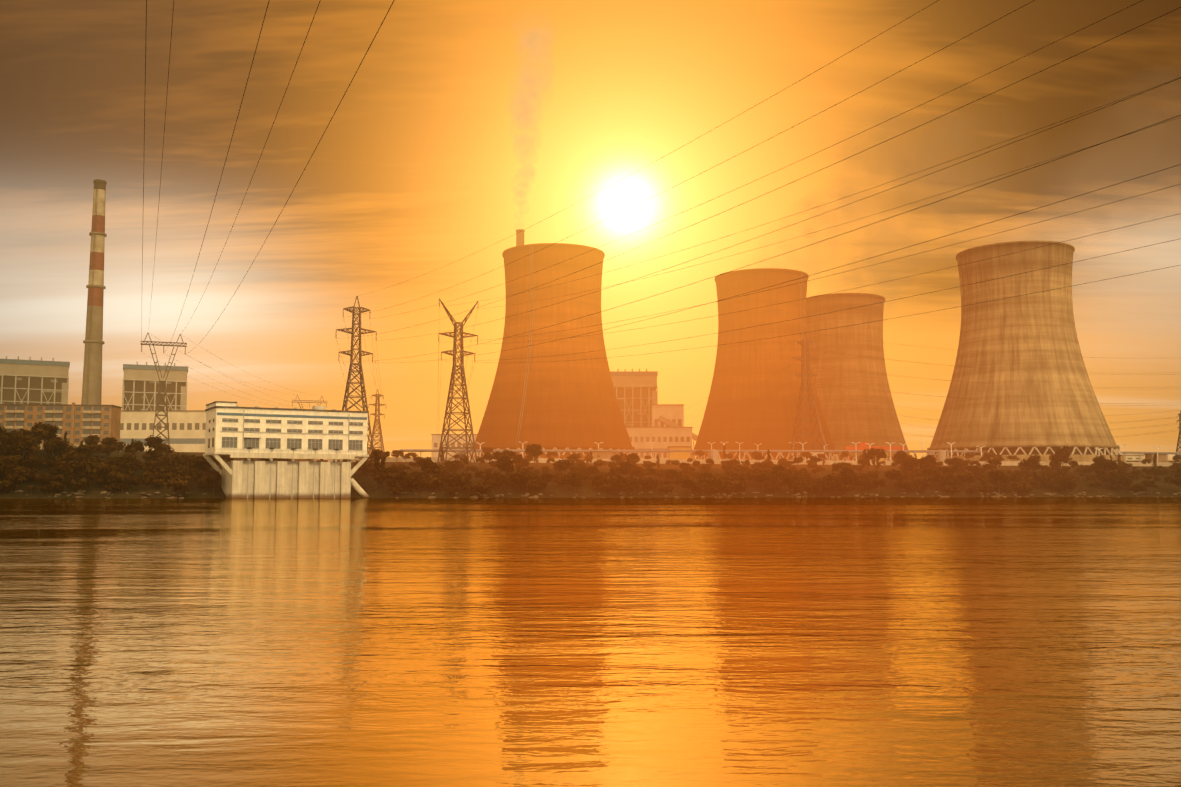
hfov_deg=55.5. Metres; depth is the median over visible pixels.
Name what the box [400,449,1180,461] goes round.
pipe rack
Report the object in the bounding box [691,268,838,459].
cooling tower
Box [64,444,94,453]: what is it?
bush
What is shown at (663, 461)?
boundary wall
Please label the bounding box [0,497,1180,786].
river water
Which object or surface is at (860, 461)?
round tree
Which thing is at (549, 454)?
round tree
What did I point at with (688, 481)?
round tree
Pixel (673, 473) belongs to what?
round tree
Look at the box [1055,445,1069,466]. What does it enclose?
round tree
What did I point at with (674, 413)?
industrial building
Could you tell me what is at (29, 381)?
boiler house
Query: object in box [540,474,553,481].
round tree
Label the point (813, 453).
shed
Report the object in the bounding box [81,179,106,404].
chimney
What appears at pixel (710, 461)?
round tree
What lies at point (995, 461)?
round tree
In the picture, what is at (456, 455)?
round tree
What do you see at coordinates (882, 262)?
conductors
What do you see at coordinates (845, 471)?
round tree
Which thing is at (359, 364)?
transmission tower
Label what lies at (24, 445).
round tree
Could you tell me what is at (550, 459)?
round tree
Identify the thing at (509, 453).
round tree
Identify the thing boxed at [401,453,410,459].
round tree
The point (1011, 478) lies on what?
round tree
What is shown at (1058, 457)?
round tree
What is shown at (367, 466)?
round tree
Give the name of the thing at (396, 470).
round tree
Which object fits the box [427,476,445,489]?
bush
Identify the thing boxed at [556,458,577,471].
round tree
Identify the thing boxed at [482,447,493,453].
round tree
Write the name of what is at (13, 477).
round tree
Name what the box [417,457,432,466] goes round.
round tree
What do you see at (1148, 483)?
round tree
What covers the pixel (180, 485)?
bush
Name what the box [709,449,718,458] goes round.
tank
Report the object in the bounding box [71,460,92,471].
round tree
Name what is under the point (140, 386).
boiler house
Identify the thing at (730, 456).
round tree
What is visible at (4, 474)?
bush
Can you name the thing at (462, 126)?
sky
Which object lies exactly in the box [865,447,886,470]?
round tree
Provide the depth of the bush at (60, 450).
395.07 m
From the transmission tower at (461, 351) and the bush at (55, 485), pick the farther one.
the transmission tower at (461, 351)
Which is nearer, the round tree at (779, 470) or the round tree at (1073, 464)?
the round tree at (779, 470)
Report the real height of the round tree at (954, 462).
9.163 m
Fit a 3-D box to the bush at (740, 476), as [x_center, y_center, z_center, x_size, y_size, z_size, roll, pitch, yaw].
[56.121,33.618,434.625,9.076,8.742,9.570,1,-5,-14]
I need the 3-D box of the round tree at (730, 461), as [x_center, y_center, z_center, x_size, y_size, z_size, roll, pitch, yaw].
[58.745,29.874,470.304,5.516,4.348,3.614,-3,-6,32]
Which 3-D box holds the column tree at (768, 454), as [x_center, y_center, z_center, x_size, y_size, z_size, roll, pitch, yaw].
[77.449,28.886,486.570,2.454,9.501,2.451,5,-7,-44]
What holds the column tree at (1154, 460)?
on the terrain
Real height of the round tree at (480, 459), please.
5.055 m
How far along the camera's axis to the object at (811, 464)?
483.52 m
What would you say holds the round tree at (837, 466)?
on the terrain
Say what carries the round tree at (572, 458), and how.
on the terrain
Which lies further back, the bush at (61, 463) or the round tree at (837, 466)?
the round tree at (837, 466)
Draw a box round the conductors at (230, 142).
[141,0,393,353]
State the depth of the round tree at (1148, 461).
550.24 m
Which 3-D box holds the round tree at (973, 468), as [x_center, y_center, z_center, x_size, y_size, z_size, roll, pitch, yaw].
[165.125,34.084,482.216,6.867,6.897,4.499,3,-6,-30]
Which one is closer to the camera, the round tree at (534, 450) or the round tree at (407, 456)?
the round tree at (534, 450)
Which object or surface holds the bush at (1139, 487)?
on the terrain
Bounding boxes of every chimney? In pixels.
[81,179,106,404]
[516,229,524,245]
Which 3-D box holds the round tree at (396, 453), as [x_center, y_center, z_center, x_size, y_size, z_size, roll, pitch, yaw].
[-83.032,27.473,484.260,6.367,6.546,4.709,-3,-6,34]
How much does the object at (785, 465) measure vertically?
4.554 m
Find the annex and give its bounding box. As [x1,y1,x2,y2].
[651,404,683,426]
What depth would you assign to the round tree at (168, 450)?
423.02 m
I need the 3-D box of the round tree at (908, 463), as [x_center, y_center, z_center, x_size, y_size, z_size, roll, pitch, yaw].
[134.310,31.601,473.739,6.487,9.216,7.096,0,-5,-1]
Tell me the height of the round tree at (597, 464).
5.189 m
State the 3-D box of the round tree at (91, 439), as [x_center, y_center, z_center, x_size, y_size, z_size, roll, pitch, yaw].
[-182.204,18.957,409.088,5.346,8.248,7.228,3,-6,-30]
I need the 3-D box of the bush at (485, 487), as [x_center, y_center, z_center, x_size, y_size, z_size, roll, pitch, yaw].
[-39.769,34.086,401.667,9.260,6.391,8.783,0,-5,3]
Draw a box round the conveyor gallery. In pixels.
[658,415,697,449]
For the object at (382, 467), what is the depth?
403.78 m
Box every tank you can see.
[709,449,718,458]
[937,450,945,460]
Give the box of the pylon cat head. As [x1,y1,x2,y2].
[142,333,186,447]
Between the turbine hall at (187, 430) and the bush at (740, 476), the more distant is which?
the turbine hall at (187, 430)
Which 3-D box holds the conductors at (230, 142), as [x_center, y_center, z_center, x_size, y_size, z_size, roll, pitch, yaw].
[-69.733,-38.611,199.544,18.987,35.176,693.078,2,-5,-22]
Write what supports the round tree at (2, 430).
on the terrain
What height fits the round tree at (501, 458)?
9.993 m
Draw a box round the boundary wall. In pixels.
[328,457,1180,465]
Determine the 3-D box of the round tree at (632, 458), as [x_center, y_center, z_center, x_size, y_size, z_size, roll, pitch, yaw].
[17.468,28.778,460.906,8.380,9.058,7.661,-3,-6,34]
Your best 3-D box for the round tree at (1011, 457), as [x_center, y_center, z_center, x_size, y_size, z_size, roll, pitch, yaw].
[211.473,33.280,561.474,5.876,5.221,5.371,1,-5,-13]
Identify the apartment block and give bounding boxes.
[0,403,125,448]
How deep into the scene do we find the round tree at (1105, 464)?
479.31 m
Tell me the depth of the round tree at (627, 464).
440.75 m
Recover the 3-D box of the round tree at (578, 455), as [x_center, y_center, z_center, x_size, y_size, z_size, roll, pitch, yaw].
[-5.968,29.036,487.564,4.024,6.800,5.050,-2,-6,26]
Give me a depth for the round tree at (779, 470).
440.16 m
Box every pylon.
[292,396,326,408]
[368,389,385,454]
[789,332,825,459]
[1174,411,1180,460]
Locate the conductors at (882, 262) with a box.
[440,77,1180,362]
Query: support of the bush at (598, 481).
on the terrain
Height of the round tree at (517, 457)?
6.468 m
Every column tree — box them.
[106,439,112,456]
[586,452,589,464]
[656,454,659,467]
[722,445,725,458]
[766,449,770,461]
[861,449,866,469]
[875,453,880,471]
[1117,454,1120,464]
[1152,453,1156,467]
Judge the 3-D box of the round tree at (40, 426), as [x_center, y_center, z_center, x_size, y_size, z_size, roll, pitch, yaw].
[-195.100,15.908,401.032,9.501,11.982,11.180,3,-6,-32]
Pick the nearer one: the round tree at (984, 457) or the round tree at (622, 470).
the round tree at (622, 470)
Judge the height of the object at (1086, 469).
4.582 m
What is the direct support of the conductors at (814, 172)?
hanging from the transmission tower at (359, 364)
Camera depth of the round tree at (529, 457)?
467.68 m
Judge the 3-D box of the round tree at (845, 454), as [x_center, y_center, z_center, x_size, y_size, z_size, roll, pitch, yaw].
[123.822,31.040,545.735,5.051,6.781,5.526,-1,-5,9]
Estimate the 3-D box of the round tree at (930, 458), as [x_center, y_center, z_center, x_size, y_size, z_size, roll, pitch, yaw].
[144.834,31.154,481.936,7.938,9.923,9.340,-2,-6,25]
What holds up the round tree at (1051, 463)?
on the terrain
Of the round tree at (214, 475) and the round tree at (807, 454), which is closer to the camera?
the round tree at (214, 475)
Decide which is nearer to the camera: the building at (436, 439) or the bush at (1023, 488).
the bush at (1023, 488)
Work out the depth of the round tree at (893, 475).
451.60 m
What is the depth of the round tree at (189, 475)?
382.51 m
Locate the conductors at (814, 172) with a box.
[336,0,1180,362]
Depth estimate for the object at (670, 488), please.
423.49 m
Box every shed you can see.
[589,451,613,458]
[804,451,824,459]
[1144,454,1166,461]
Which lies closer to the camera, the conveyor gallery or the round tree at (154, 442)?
the round tree at (154, 442)
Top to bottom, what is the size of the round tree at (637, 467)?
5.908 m
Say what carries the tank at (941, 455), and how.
on the terrain
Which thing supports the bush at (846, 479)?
on the terrain
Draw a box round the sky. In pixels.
[0,0,1180,460]
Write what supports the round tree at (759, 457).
on the terrain
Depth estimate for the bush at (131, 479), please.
373.63 m
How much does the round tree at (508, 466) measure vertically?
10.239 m
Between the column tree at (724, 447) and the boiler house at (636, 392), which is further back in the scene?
the boiler house at (636, 392)
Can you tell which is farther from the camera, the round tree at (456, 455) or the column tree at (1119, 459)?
the column tree at (1119, 459)
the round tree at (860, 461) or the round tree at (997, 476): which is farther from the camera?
the round tree at (860, 461)
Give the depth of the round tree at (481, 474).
414.30 m
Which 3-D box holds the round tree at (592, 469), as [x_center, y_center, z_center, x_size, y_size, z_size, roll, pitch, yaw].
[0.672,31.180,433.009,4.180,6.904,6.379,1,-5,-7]
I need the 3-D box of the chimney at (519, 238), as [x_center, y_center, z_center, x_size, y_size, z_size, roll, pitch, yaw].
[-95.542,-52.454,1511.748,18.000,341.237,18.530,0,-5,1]
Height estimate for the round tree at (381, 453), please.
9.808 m
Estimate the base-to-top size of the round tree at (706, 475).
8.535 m
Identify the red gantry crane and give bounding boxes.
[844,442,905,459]
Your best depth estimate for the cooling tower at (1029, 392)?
591.24 m
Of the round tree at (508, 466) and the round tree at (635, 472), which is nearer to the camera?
the round tree at (508, 466)
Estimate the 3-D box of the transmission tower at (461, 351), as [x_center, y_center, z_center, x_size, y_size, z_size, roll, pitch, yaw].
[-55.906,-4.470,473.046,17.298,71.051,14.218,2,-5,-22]
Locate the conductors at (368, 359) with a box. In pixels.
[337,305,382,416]
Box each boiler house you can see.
[0,356,69,403]
[122,361,187,409]
[610,369,657,426]
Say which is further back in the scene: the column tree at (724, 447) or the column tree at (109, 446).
the column tree at (724, 447)
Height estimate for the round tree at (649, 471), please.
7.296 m
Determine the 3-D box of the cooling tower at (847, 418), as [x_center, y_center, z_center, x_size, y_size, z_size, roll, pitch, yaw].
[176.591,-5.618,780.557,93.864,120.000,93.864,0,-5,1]
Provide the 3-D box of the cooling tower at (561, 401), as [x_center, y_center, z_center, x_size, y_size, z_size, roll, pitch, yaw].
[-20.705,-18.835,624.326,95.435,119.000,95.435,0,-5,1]
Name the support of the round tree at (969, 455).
on the terrain
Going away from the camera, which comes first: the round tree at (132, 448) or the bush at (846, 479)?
the round tree at (132, 448)
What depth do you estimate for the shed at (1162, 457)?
600.73 m
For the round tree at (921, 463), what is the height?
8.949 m
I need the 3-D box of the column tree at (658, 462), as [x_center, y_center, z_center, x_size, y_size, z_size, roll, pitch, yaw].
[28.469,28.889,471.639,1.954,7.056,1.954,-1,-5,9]
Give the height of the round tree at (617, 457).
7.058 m
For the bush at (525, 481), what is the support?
on the terrain
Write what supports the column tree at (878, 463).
on the terrain
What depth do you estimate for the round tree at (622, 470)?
431.89 m
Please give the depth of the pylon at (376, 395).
703.37 m
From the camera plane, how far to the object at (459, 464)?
440.31 m
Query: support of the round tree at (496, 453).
on the terrain
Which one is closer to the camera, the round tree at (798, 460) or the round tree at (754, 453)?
the round tree at (798, 460)
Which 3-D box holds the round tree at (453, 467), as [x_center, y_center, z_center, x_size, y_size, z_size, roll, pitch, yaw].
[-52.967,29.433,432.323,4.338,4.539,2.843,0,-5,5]
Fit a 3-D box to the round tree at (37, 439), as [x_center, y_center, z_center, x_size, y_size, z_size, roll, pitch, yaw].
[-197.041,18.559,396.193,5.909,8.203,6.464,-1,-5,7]
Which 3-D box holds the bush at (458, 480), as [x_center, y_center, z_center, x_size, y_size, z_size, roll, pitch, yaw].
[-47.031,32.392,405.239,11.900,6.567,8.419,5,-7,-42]
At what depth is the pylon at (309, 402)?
905.67 m
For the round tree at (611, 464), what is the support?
on the terrain
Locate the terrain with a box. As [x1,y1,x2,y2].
[0,449,1180,498]
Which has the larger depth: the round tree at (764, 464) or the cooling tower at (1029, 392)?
the cooling tower at (1029, 392)
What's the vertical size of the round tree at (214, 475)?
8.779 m
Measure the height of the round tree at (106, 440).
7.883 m
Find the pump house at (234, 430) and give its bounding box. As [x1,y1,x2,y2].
[203,401,368,497]
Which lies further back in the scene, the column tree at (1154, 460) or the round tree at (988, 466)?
the column tree at (1154, 460)
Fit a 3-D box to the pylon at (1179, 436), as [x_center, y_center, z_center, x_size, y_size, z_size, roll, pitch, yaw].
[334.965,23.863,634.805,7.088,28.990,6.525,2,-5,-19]
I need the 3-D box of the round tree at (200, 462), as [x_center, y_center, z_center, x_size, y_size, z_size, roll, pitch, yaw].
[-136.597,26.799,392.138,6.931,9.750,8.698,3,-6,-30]
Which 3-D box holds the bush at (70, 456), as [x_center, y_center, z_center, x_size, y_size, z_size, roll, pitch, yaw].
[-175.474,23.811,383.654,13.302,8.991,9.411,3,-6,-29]
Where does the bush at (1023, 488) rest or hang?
on the terrain
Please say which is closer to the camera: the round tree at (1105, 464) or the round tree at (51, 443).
the round tree at (51, 443)
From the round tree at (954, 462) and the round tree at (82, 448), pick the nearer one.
the round tree at (82, 448)
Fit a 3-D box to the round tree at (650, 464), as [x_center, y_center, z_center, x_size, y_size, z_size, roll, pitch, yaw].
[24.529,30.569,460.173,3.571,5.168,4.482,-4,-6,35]
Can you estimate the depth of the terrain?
430.18 m
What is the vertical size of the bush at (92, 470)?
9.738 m
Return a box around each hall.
[120,410,205,451]
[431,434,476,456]
[626,427,692,458]
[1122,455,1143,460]
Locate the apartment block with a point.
(78, 424)
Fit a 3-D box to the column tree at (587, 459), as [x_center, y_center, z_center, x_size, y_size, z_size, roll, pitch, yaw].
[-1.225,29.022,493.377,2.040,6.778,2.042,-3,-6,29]
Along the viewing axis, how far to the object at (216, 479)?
387.91 m
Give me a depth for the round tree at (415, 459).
460.33 m
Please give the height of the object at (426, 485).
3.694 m
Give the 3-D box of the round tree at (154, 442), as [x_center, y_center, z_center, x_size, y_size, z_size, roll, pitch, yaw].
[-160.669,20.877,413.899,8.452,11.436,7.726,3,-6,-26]
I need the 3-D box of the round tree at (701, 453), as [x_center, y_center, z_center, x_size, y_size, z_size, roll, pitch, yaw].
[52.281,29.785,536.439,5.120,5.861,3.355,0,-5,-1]
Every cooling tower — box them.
[469,243,634,458]
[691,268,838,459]
[806,293,909,460]
[927,240,1124,461]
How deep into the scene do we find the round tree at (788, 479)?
432.76 m
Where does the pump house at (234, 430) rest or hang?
on the terrain
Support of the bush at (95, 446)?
on the terrain
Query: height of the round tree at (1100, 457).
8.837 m
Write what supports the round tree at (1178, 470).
on the terrain
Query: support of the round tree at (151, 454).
on the terrain
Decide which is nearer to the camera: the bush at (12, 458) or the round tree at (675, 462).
the bush at (12, 458)
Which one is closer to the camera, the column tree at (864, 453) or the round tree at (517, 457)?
the round tree at (517, 457)
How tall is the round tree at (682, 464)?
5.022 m
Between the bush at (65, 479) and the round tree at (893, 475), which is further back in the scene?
the round tree at (893, 475)
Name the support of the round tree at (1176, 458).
on the terrain
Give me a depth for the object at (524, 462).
451.22 m
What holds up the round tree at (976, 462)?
on the terrain
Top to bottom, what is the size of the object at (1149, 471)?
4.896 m
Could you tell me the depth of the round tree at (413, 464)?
438.22 m
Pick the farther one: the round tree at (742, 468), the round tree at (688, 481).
the round tree at (742, 468)
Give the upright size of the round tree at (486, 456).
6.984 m
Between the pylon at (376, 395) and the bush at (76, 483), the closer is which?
the bush at (76, 483)
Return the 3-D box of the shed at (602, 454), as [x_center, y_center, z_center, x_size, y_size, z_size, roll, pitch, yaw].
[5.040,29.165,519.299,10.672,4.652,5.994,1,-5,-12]
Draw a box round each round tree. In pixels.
[0,426,5,433]
[2,473,25,491]
[9,436,40,456]
[13,457,36,467]
[29,422,58,452]
[31,429,57,453]
[31,435,42,453]
[43,437,66,458]
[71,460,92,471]
[75,444,88,454]
[84,435,99,444]
[100,437,117,453]
[109,443,123,456]
[111,441,125,456]
[123,444,143,452]
[133,440,144,459]
[141,448,163,460]
[144,435,167,450]
[156,444,175,453]
[184,470,197,484]
[188,456,209,481]
[203,470,220,493]
[363,463,373,477]
[370,448,389,462]
[384,467,406,475]
[391,450,403,462]
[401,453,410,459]
[408,461,419,470]
[409,452,418,456]
[413,456,422,461]
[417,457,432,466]
[423,461,443,476]
[449,464,457,470]
[453,454,468,459]
[474,471,491,482]
[476,457,484,462]
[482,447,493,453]
[482,452,491,465]
[489,451,501,459]
[495,454,514,475]
[498,460,514,485]
[502,449,515,458]
[514,454,522,459]
[525,443,542,468]
[525,455,532,460]
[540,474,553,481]
[546,451,556,456]
[546,458,554,466]
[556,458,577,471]
[566,454,577,461]
[573,453,581,466]
[587,465,596,474]
[593,461,601,469]
[608,461,617,467]
[610,454,620,461]
[610,466,628,475]
[619,461,632,476]
[624,453,639,462]
[628,469,641,477]
[631,465,641,470]
[645,467,655,477]
[646,462,654,467]
[667,469,681,484]
[671,460,679,469]
[679,462,688,468]
[681,478,695,495]
[695,450,704,458]
[699,472,714,483]
[705,458,715,464]
[724,454,733,458]
[725,460,736,463]
[740,465,748,470]
[741,459,749,465]
[751,451,760,457]
[753,454,764,461]
[758,461,768,467]
[771,464,785,480]
[782,474,802,494]
[791,457,803,469]
[801,451,811,459]
[808,455,821,462]
[832,462,850,471]
[838,468,854,477]
[840,451,849,457]
[857,458,865,464]
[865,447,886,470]
[884,470,901,488]
[893,450,908,459]
[901,458,914,471]
[912,458,929,469]
[920,454,936,468]
[944,457,965,467]
[964,452,974,459]
[967,465,981,473]
[970,460,980,465]
[981,454,989,461]
[982,463,995,469]
[984,452,995,457]
[987,458,1001,468]
[988,469,1006,493]
[1006,455,1019,459]
[1009,476,1024,489]
[1020,456,1042,474]
[1049,460,1059,468]
[1050,452,1071,469]
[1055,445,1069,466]
[1068,460,1078,472]
[1092,455,1104,462]
[1094,458,1118,471]
[1118,466,1129,470]
[1141,480,1159,494]
[1142,459,1150,463]
[1152,469,1161,475]
[1164,476,1175,490]
[1172,455,1180,461]
[1174,478,1180,491]
[1175,467,1180,475]
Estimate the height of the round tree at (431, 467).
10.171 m
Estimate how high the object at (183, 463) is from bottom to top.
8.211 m
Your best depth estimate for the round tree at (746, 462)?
466.96 m
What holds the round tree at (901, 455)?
on the terrain
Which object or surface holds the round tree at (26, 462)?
on the terrain
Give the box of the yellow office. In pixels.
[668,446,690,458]
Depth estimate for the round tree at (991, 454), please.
554.41 m
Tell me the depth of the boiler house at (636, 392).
933.64 m
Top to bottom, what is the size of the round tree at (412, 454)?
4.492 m
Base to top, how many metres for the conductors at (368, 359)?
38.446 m
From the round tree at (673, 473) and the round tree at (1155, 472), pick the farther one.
the round tree at (1155, 472)
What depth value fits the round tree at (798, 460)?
481.98 m
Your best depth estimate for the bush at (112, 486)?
370.38 m
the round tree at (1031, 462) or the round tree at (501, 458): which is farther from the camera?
the round tree at (1031, 462)
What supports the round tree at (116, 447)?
on the terrain
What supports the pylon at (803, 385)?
on the terrain
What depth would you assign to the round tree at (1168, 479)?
469.71 m
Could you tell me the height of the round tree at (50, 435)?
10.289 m
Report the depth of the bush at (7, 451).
386.12 m
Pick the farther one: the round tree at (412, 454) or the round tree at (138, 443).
the round tree at (412, 454)
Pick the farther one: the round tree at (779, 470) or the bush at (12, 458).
the round tree at (779, 470)
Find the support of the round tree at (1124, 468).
on the terrain

